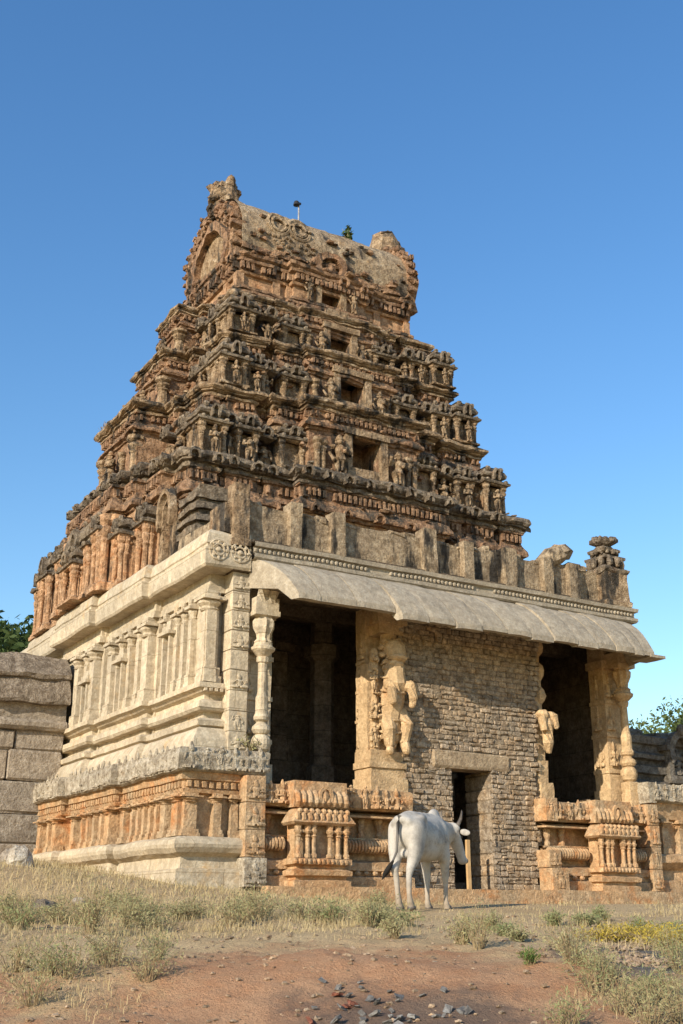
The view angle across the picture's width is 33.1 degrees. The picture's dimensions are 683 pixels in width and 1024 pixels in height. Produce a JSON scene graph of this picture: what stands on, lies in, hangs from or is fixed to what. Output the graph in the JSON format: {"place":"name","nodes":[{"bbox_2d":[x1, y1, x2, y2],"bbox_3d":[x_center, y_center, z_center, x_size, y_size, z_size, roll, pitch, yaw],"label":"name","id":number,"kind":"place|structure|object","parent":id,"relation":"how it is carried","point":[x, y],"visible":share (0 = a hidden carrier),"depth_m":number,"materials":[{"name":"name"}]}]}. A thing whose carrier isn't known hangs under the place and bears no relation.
{"place":"outdoors","nodes":[
{"label":"outdoors","id":0,"kind":"place"},
{"bbox_2d":[0,862,682,1023],"bbox_3d":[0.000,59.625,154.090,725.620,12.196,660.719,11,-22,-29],"label":"ground","id":1,"kind":"structure","parent":0,"point":[255,997],"depth_m":7.82,"materials":[{"name":"soil"}]},
{"bbox_2d":[0,850,11,862],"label":"boulder","id":2,"kind":"object","parent":1,"relation":"on","point":[4,855],"visible":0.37,"depth_m":17.15,"materials":[{"name":"grey stone"}]},
{"bbox_2d":[0,882,28,918],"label":"weed clump","id":3,"kind":"object","parent":1,"relation":"on","point":[9,903],"visible":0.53,"depth_m":12.14,"materials":[{"name":"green plant"}]},
{"bbox_2d":[0,610,33,653],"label":"tree","id":4,"kind":"object","parent":1,"relation":"on","point":[14,638],"visible":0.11,"depth_m":38.68,"materials":[{"name":"green plant"}]},
{"bbox_2d":[7,847,32,866],"bbox_3d":[-4.683,5.083,16.767,0.331,0.386,0.406,-17,-26,40],"label":"boulder","id":5,"kind":"object","parent":1,"relation":"on","point":[23,854],"visible":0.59,"depth_m":16.67,"materials":[{"name":"stone"}]},
{"bbox_2d":[1,898,47,923],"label":"weed clump","id":6,"kind":"object","parent":1,"relation":"on","point":[19,906],"visible":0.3,"depth_m":11.94,"materials":[{"name":"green plant"}]},
{"bbox_2d":[0,897,57,929],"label":"weed clump","id":7,"kind":"object","parent":1,"relation":"on","point":[19,916],"visible":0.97,"depth_m":10.79,"materials":[{"name":"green plant"}]},
{"bbox_2d":[0,920,67,972],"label":"weed clump","id":8,"kind":"object","parent":1,"relation":"on","point":[17,959],"visible":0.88,"depth_m":8.01,"materials":[{"name":"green plant"}]},
{"bbox_2d":[0,652,72,852],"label":"stone wall","id":9,"kind":"structure","parent":1,"relation":"on","point":[36,697],"depth_m":22.26,"materials":[{"name":"grey stone"}]},
{"bbox_2d":[0,959,85,1009],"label":"weed clump","id":10,"kind":"object","parent":1,"relation":"on","point":[29,998],"visible":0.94,"depth_m":7.30,"materials":[{"name":"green plant"}]},
{"bbox_2d":[31,898,57,911],"bbox_3d":[-3.474,4.657,13.520,0.316,0.219,0.389,-8,-21,20],"label":"boulder","id":11,"kind":"object","parent":1,"relation":"on","point":[44,902],"visible":0.45,"depth_m":13.45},
{"bbox_2d":[18,944,76,976],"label":"weed clump","id":12,"kind":"object","parent":1,"relation":"on","point":[50,961],"visible":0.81,"depth_m":7.86,"materials":[{"name":"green plant"}]},
{"bbox_2d":[32,892,76,924],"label":"weed clump","id":13,"kind":"object","parent":1,"relation":"on","point":[56,914],"visible":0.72,"depth_m":11.87,"materials":[{"name":"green plant"}]},
{"bbox_2d":[44,903,66,918],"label":"weed clump","id":14,"kind":"object","parent":1,"relation":"on","point":[53,909],"visible":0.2,"depth_m":12.71,"materials":[{"name":"green plant"}]},
{"bbox_2d":[27,920,115,979],"bbox_3d":[-1.826,3.006,7.854,0.672,0.441,0.700,11,-22,-29],"label":"weed clump","id":15,"kind":"object","parent":1,"relation":"on","point":[69,962],"visible":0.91,"depth_m":7.81,"materials":[{"name":"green plant"}]},
{"bbox_2d":[72,897,84,905],"bbox_3d":[-3.199,4.763,14.015,0.165,0.135,0.194,17,-25,-39],"label":"boulder","id":16,"kind":"object","parent":1,"relation":"on","point":[74,900],"visible":0.36,"depth_m":13.97,"materials":[{"name":"grey stone"}]},
{"bbox_2d":[58,890,116,926],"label":"weed clump","id":17,"kind":"object","parent":1,"relation":"on","point":[79,913],"visible":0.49,"depth_m":11.53,"materials":[{"name":"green plant"}]},
{"bbox_2d":[68,874,122,934],"bbox_3d":[-2.276,3.623,10.604,0.507,0.557,0.487,11,-22,-29],"label":"weed clump","id":18,"kind":"object","parent":1,"relation":"on","point":[92,909],"visible":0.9,"depth_m":10.54,"materials":[{"name":"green plant"}]},
{"bbox_2d":[80,932,129,963],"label":"weed clump","id":19,"kind":"object","parent":1,"relation":"on","point":[92,953],"visible":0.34,"depth_m":8.24,"materials":[{"name":"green plant"}]},
{"bbox_2d":[96,886,127,908],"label":"weed clump","id":20,"kind":"object","parent":1,"relation":"on","point":[107,894],"visible":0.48,"depth_m":13.58,"materials":[{"name":"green plant"}]},
{"bbox_2d":[64,895,167,967],"bbox_3d":[-1.631,2.919,8.047,0.636,0.557,0.666,11,-22,-29],"label":"weed clump","id":21,"kind":"object","parent":1,"relation":"on","point":[110,946],"visible":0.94,"depth_m":8.02,"materials":[{"name":"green plant"}]},
{"bbox_2d":[102,900,136,917],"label":"weed clump","id":22,"kind":"object","parent":1,"relation":"on","point":[110,910],"visible":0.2,"depth_m":12.59,"materials":[{"name":"green plant"}]},
{"bbox_2d":[103,888,145,910],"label":"weed clump","id":23,"kind":"object","parent":1,"relation":"on","point":[124,901],"visible":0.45,"depth_m":13.24,"materials":[{"name":"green plant"}]},
{"bbox_2d":[101,892,157,928],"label":"weed clump","id":24,"kind":"object","parent":1,"relation":"on","point":[139,908],"visible":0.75,"depth_m":11.49,"materials":[{"name":"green plant"}]},
{"bbox_2d":[121,888,149,905],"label":"weed clump","id":25,"kind":"object","parent":1,"relation":"on","point":[140,890],"visible":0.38,"depth_m":13.62,"materials":[{"name":"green plant"}]},
{"bbox_2d":[117,894,165,922],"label":"weed clump","id":26,"kind":"object","parent":1,"relation":"on","point":[143,906],"visible":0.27,"depth_m":11.91,"materials":[{"name":"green plant"}]},
{"bbox_2d":[102,934,185,981],"bbox_3d":[-1.323,3.034,7.766,0.552,0.351,0.528,-6,-20,17],"label":"weed clump","id":27,"kind":"object","parent":1,"relation":"on","point":[146,969],"visible":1,"depth_m":7.73,"materials":[{"name":"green plant"}]},
{"bbox_2d":[122,894,176,922],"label":"weed clump","id":28,"kind":"object","parent":1,"relation":"on","point":[156,908],"visible":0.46,"depth_m":11.79,"materials":[{"name":"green plant"}]},
{"bbox_2d":[119,907,182,931],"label":"weed clump","id":29,"kind":"object","parent":1,"relation":"on","point":[147,921],"visible":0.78,"depth_m":11.20,"materials":[{"name":"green plant"}]},
{"bbox_2d":[136,928,178,960],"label":"weed clump","id":30,"kind":"object","parent":1,"relation":"on","point":[160,942],"visible":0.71,"depth_m":8.27,"materials":[{"name":"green plant"}]},
{"bbox_2d":[162,899,209,919],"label":"weed clump","id":31,"kind":"object","parent":1,"relation":"on","point":[174,911],"visible":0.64,"depth_m":12.10,"materials":[{"name":"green plant"}]},
{"bbox_2d":[162,882,215,919],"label":"weed clump","id":32,"kind":"object","parent":1,"relation":"on","point":[194,906],"visible":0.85,"depth_m":12.06,"materials":[{"name":"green plant"}]},
{"bbox_2d":[169,902,217,914],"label":"weed clump","id":33,"kind":"object","parent":1,"relation":"on","point":[208,910],"visible":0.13,"depth_m":13.00,"materials":[{"name":"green plant"}]},
{"bbox_2d":[222,899,244,911],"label":"weed clump","id":34,"kind":"object","parent":1,"relation":"on","point":[234,905],"visible":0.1,"depth_m":13.19,"materials":[{"name":"green plant"}]},
{"bbox_2d":[208,893,267,926],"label":"weed clump","id":35,"kind":"object","parent":1,"relation":"on","point":[229,914],"visible":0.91,"depth_m":11.47,"materials":[{"name":"beige plant"}]},
{"bbox_2d":[226,890,268,910],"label":"weed clump","id":36,"kind":"object","parent":1,"relation":"on","point":[250,898],"visible":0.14,"depth_m":13.08,"materials":[{"name":"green plant"}]},
{"bbox_2d":[226,882,283,921],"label":"weed clump","id":37,"kind":"object","parent":1,"relation":"on","point":[260,907],"visible":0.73,"depth_m":11.89,"materials":[{"name":"beige plant"}]},
{"bbox_2d":[236,886,288,918],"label":"weed clump","id":38,"kind":"object","parent":1,"relation":"on","point":[271,907],"visible":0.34,"depth_m":12.47,"materials":[{"name":"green plant"}]},
{"bbox_2d":[274,891,324,919],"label":"weed clump","id":39,"kind":"object","parent":1,"relation":"on","point":[290,911],"visible":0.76,"depth_m":12.18,"materials":[{"name":"beige plant"}]},
{"bbox_2d":[306,1016,314,1023],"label":"terracotta shard","id":40,"kind":"object","parent":1,"relation":"on","point":[309,1020],"visible":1,"depth_m":6.95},
{"bbox_2d":[289,898,344,921],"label":"weed clump","id":41,"kind":"object","parent":1,"relation":"on","point":[312,911],"visible":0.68,"depth_m":11.86,"materials":[{"name":"beige plant"}]},
{"bbox_2d":[306,892,358,923],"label":"weed clump","id":42,"kind":"object","parent":1,"relation":"on","point":[335,910],"visible":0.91,"depth_m":11.69,"materials":[{"name":"beige plant"}]},
{"bbox_2d":[330,1014,341,1023],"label":"stone chip","id":43,"kind":"object","parent":1,"relation":"on","point":[337,1018],"visible":1,"depth_m":6.96,"materials":[{"name":"stone"}]},
{"bbox_2d":[331,992,343,995],"bbox_3d":[-0.025,3.118,7.437,0.055,0.026,0.080,-24,-36,34],"label":"terracotta shard","id":44,"kind":"object","parent":1,"relation":"on","point":[336,994],"visible":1,"depth_m":7.42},
{"bbox_2d":[334,984,341,989],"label":"stone chip","id":45,"kind":"object","parent":1,"relation":"on","point":[338,987],"visible":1,"depth_m":7.60,"materials":[{"name":"stone"}]},
{"bbox_2d":[0,856,682,1022],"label":"dry grass","id":46,"kind":"structure","parent":1,"relation":"on","point":[37,862],"depth_m":12.32,"materials":[{"name":"plant"}]},
{"bbox_2d":[18,176,682,903],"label":"temple gateway","id":47,"kind":"object","parent":1,"relation":"on","point":[292,540],"visible":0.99,"depth_m":21.09,"materials":[{"name":"stone"}]},
{"bbox_2d":[237,733,259,750],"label":"ledge plant","id":48,"kind":"object","parent":47,"relation":"on","point":[251,747],"visible":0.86,"depth_m":17.86,"materials":[{"name":"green plant"}]},
{"bbox_2d":[293,200,300,220],"bbox_3d":[-1.136,-7.527,29.399,0.212,0.970,0.164,11,-22,-29],"label":"roof lamp","id":49,"kind":"object","parent":47,"relation":"on","point":[297,203],"visible":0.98,"depth_m":29.47,"materials":[{"name":"grey metal"}]},
{"bbox_2d":[341,225,353,239],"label":"roof plant","id":50,"kind":"object","parent":47,"relation":"on","point":[347,233],"visible":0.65,"depth_m":29.76,"materials":[{"name":"green plant"}]},
{"bbox_2d":[465,840,471,887],"bbox_3d":[2.115,5.876,19.173,0.069,0.797,0.055,11,-22,-29],"label":"wooden stick","id":51,"kind":"object","parent":47,"relation":"on","point":[468,864],"visible":0.85,"depth_m":19.15,"materials":[{"name":"brown wood"}]},
{"bbox_2d":[347,999,357,1005],"bbox_3d":[0.070,3.127,7.325,0.082,0.027,0.057,27,-4,-24],"label":"terracotta shard","id":52,"kind":"object","parent":1,"relation":"on","point":[352,1003],"visible":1,"depth_m":7.31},
{"bbox_2d":[358,1009,365,1015],"bbox_3d":[0.127,3.113,7.136,0.037,0.051,0.014,-21,-48,-36],"label":"stone chip","id":53,"kind":"object","parent":1,"relation":"on","point":[361,1012],"visible":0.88,"depth_m":7.13,"materials":[{"name":"stone"}]},
{"bbox_2d":[347,897,387,927],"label":"weed clump","id":54,"kind":"object","parent":1,"relation":"on","point":[370,912],"visible":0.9,"depth_m":11.04,"materials":[{"name":"beige plant"}]},
{"bbox_2d":[344,897,392,917],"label":"weed clump","id":55,"kind":"object","parent":1,"relation":"on","point":[369,905],"visible":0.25,"depth_m":11.83,"materials":[{"name":"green plant"}]},
{"bbox_2d":[365,995,373,1001],"bbox_3d":[0.181,3.140,7.415,0.045,0.018,0.064,5,21,30],"label":"stone chip","id":56,"kind":"object","parent":1,"relation":"on","point":[369,997],"visible":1,"depth_m":7.41,"materials":[{"name":"stone"}]},
{"bbox_2d":[345,885,399,917],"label":"weed clump","id":57,"kind":"object","parent":1,"relation":"on","point":[372,898],"visible":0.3,"depth_m":12.97,"materials":[{"name":"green plant"}]},
{"bbox_2d":[368,1010,379,1016],"bbox_3d":[0.204,3.087,7.071,0.071,0.020,0.051,-38,-43,6],"label":"stone chip","id":58,"kind":"object","parent":1,"relation":"on","point":[375,1013],"visible":1,"depth_m":7.06,"materials":[{"name":"stone"}]},
{"bbox_2d":[350,905,403,927],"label":"weed clump","id":59,"kind":"object","parent":1,"relation":"on","point":[385,916],"visible":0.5,"depth_m":11.17,"materials":[{"name":"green plant"}]},
{"bbox_2d":[373,998,380,1004],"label":"stone chip","id":60,"kind":"object","parent":1,"relation":"on","point":[377,1001],"visible":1,"depth_m":7.34,"materials":[{"name":"stone"}]},
{"bbox_2d":[357,897,397,918],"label":"weed clump","id":61,"kind":"object","parent":1,"relation":"on","point":[384,906],"visible":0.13,"depth_m":11.95,"materials":[{"name":"green plant"}]},
{"bbox_2d":[368,890,397,915],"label":"weed clump","id":62,"kind":"object","parent":1,"relation":"on","point":[379,894],"visible":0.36,"depth_m":12.78,"materials":[{"name":"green plant"}]},
{"bbox_2d":[382,1019,392,1023],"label":"stone chip","id":63,"kind":"object","parent":1,"relation":"on","point":[389,1021],"visible":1,"depth_m":6.85,"materials":[{"name":"stone"}]},
{"bbox_2d":[372,910,408,938],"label":"weed clump","id":64,"kind":"object","parent":1,"relation":"on","point":[395,931],"visible":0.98,"depth_m":10.12,"materials":[{"name":"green plant"}]},
{"bbox_2d":[394,993,403,999],"bbox_3d":[0.378,3.141,7.450,0.090,0.020,0.066,26,-2,-19],"label":"stone chip","id":65,"kind":"object","parent":1,"relation":"on","point":[399,996],"visible":1,"depth_m":7.44,"materials":[{"name":"stone"}]},
{"bbox_2d":[387,902,425,925],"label":"weed clump","id":66,"kind":"object","parent":1,"relation":"on","point":[409,918],"visible":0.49,"depth_m":11.36,"materials":[{"name":"green plant"}]},
{"bbox_2d":[407,1013,418,1018],"bbox_3d":[0.445,3.112,7.090,0.062,0.024,0.089,-7,-33,33],"label":"stone chip","id":67,"kind":"object","parent":1,"relation":"on","point":[413,1016],"visible":0.98,"depth_m":7.07,"materials":[{"name":"stone"}]},
{"bbox_2d":[382,808,469,910],"bbox_3d":[1.216,4.692,15.639,0.634,1.395,1.900,-10,-22,26],"label":"cow","id":68,"kind":"object","parent":1,"relation":"on","point":[416,838],"visible":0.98,"depth_m":15.24},
{"bbox_2d":[443,1004,452,1013],"bbox_3d":[0.665,3.106,7.185,0.059,0.018,0.081,-3,17,18],"label":"stone chip","id":69,"kind":"object","parent":1,"relation":"on","point":[447,1008],"visible":0.98,"depth_m":7.18,"materials":[{"name":"stone"}]},
{"bbox_2d":[434,909,478,944],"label":"weed clump","id":70,"kind":"object","parent":1,"relation":"on","point":[463,939],"visible":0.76,"depth_m":9.56,"materials":[{"name":"beige plant"}]},
{"bbox_2d":[456,1006,464,1014],"bbox_3d":[0.753,3.098,7.143,0.081,0.023,0.059,5,4,-43],"label":"stone chip","id":71,"kind":"object","parent":1,"relation":"on","point":[459,1010],"visible":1,"depth_m":7.13,"materials":[{"name":"stone"}]},
{"bbox_2d":[463,1005,472,1014],"bbox_3d":[0.778,3.091,7.131,0.072,0.016,0.053,-22,26,-37],"label":"stone chip","id":72,"kind":"object","parent":1,"relation":"on","point":[467,1009],"visible":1,"depth_m":7.13,"materials":[{"name":"stone"}]},
{"bbox_2d":[453,897,500,949],"bbox_3d":[1.125,3.325,9.294,0.398,0.418,0.481,3,-20,-8],"label":"weed clump","id":73,"kind":"object","parent":1,"relation":"on","point":[482,941],"visible":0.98,"depth_m":9.29,"materials":[{"name":"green plant"}]},
{"bbox_2d":[481,908,503,929],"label":"weed clump","id":74,"kind":"object","parent":1,"relation":"on","point":[494,922],"visible":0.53,"depth_m":11.04,"materials":[{"name":"beige plant"}]},
{"bbox_2d":[487,921,522,935],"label":"weed clump","id":75,"kind":"object","parent":1,"relation":"on","point":[499,926],"visible":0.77,"depth_m":10.41,"materials":[{"name":"green plant"}]},
{"bbox_2d":[501,925,537,941],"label":"weed clump","id":76,"kind":"object","parent":1,"relation":"on","point":[518,936],"visible":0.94,"depth_m":9.73,"materials":[{"name":"green plant"}]},
{"bbox_2d":[517,945,540,965],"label":"weed clump","id":77,"kind":"object","parent":1,"relation":"on","point":[529,956],"visible":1,"depth_m":8.00,"materials":[{"name":"green plant"}]},
{"bbox_2d":[539,906,567,925],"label":"weed clump","id":78,"kind":"object","parent":1,"relation":"on","point":[552,918],"visible":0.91,"depth_m":11.29,"materials":[{"name":"green plant"}]},
{"bbox_2d":[532,927,593,952],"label":"weed clump","id":79,"kind":"object","parent":1,"relation":"on","point":[583,941],"visible":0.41,"depth_m":8.82,"materials":[{"name":"green plant"}]},
{"bbox_2d":[529,986,597,1023],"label":"weed clump","id":80,"kind":"object","parent":1,"relation":"on","point":[567,1013],"visible":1,"depth_m":6.79,"materials":[{"name":"green plant"}]},
{"bbox_2d":[538,903,616,964],"bbox_3d":[1.635,2.997,8.167,0.623,0.433,0.561,11,-22,-29],"label":"weed clump","id":81,"kind":"object","parent":1,"relation":"on","point":[567,944],"visible":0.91,"depth_m":8.13,"materials":[{"name":"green plant"}]},
{"bbox_2d":[570,910,598,926],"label":"weed clump","id":82,"kind":"object","parent":1,"relation":"on","point":[588,918],"visible":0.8,"depth_m":11.14,"materials":[{"name":"green plant"}]},
{"bbox_2d":[551,938,624,969],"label":"weed clump","id":83,"kind":"object","parent":1,"relation":"on","point":[579,955],"visible":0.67,"depth_m":8.02,"materials":[{"name":"green plant"}]},
{"bbox_2d":[571,910,606,924],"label":"weed clump","id":84,"kind":"object","parent":1,"relation":"on","point":[595,918],"visible":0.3,"depth_m":11.37,"materials":[{"name":"green plant"}]},
{"bbox_2d":[556,938,633,996],"bbox_3d":[1.703,3.033,7.644,0.555,0.375,0.516,-4,-20,11],"label":"weed clump","id":85,"kind":"object","parent":1,"relation":"on","point":[590,979],"visible":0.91,"depth_m":7.60,"materials":[{"name":"green plant"}]},
{"bbox_2d":[588,904,614,920],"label":"weed clump","id":86,"kind":"object","parent":1,"relation":"on","point":[602,913],"visible":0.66,"depth_m":11.67,"materials":[{"name":"green plant"}]},
{"bbox_2d":[573,924,631,942],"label":"weed clump","id":87,"kind":"object","parent":1,"relation":"on","point":[600,934],"visible":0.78,"depth_m":9.71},
{"bbox_2d":[584,947,634,983],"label":"weed clump","id":88,"kind":"object","parent":1,"relation":"on","point":[604,966],"visible":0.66,"depth_m":7.79,"materials":[{"name":"green plant"}]},
{"bbox_2d":[581,966,662,1015],"bbox_3d":[1.765,3.003,7.191,0.553,0.300,0.467,11,-22,-29],"label":"weed clump","id":89,"kind":"object","parent":1,"relation":"on","point":[627,996],"visible":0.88,"depth_m":7.19,"materials":[{"name":"green plant"}]},
{"bbox_2d":[598,918,645,941],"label":"weed clump","id":90,"kind":"object","parent":1,"relation":"on","point":[619,930],"visible":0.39,"depth_m":9.81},
{"bbox_2d":[619,914,659,931],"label":"weed clump","id":91,"kind":"object","parent":1,"relation":"on","point":[636,922],"visible":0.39,"depth_m":10.39,"materials":[{"name":"green plant"}]},
{"bbox_2d":[605,963,682,1004],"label":"weed clump","id":92,"kind":"object","parent":1,"relation":"on","point":[649,980],"visible":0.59,"depth_m":7.39,"materials":[{"name":"green plant"}]},
{"bbox_2d":[617,919,673,942],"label":"weed clump","id":93,"kind":"object","parent":1,"relation":"on","point":[644,931],"visible":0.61,"depth_m":9.61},
{"bbox_2d":[612,971,682,1023],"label":"weed clump","id":94,"kind":"object","parent":1,"relation":"on","point":[648,1013],"visible":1,"depth_m":6.87,"materials":[{"name":"green plant"}]},
{"bbox_2d":[628,718,672,734],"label":"tree","id":95,"kind":"object","parent":1,"relation":"on","point":[645,731],"visible":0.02,"depth_m":57.10,"materials":[{"name":"green plant"}]},
{"bbox_2d":[628,960,682,999],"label":"weed clump","id":96,"kind":"object","parent":1,"relation":"on","point":[662,977],"visible":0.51,"depth_m":7.50,"materials":[{"name":"green plant"}]},
{"bbox_2d":[629,724,682,891],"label":"ruined wall","id":97,"kind":"structure","parent":1,"relation":"on","point":[657,757],"depth_m":23.21,"materials":[{"name":"stone"}]},
{"bbox_2d":[629,927,682,950],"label":"weed clump","id":98,"kind":"object","parent":1,"relation":"on","point":[658,937],"visible":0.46,"depth_m":9.26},
{"bbox_2d":[633,971,682,1023],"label":"weed clump","id":99,"kind":"object","parent":1,"relation":"on","point":[676,1019],"visible":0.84,"depth_m":7.02,"materials":[{"name":"green plant"}]},
{"bbox_2d":[633,697,682,732],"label":"tree","id":100,"kind":"object","parent":1,"relation":"on","point":[676,722],"visible":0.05,"depth_m":61.20,"materials":[{"name":"green plant"}]},
{"bbox_2d":[637,918,682,941],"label":"weed clump","id":101,"kind":"object","parent":1,"relation":"on","point":[670,928],"visible":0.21,"depth_m":9.80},
{"bbox_2d":[642,921,682,955],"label":"weed clump","id":102,"kind":"object","parent":1,"relation":"on","point":[666,941],"visible":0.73,"depth_m":8.83,"materials":[{"name":"green plant"}]},
{"bbox_2d":[647,922,682,946],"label":"weed clump","id":103,"kind":"object","parent":1,"relation":"on","point":[679,933],"visible":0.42,"depth_m":9.36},
{"bbox_2d":[648,934,682,974],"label":"weed clump","id":104,"kind":"object","parent":1,"relation":"on","point":[672,957],"visible":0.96,"depth_m":8.04,"materials":[{"name":"green plant"}]},
{"bbox_2d":[652,917,682,932],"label":"weed clump","id":105,"kind":"object","parent":1,"relation":"on","point":[675,924],"visible":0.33,"depth_m":11.01,"materials":[{"name":"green plant"}]},
{"bbox_2d":[0,914,682,1023],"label":"gravel","id":106,"kind":"structure","parent":0,"point":[637,959],"depth_m":8.41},
{"bbox_2d":[0,0,682,732],"label":"sky","id":107,"kind":"structure","parent":0,"point":[527,155],"materials":[{"name":"blue"}]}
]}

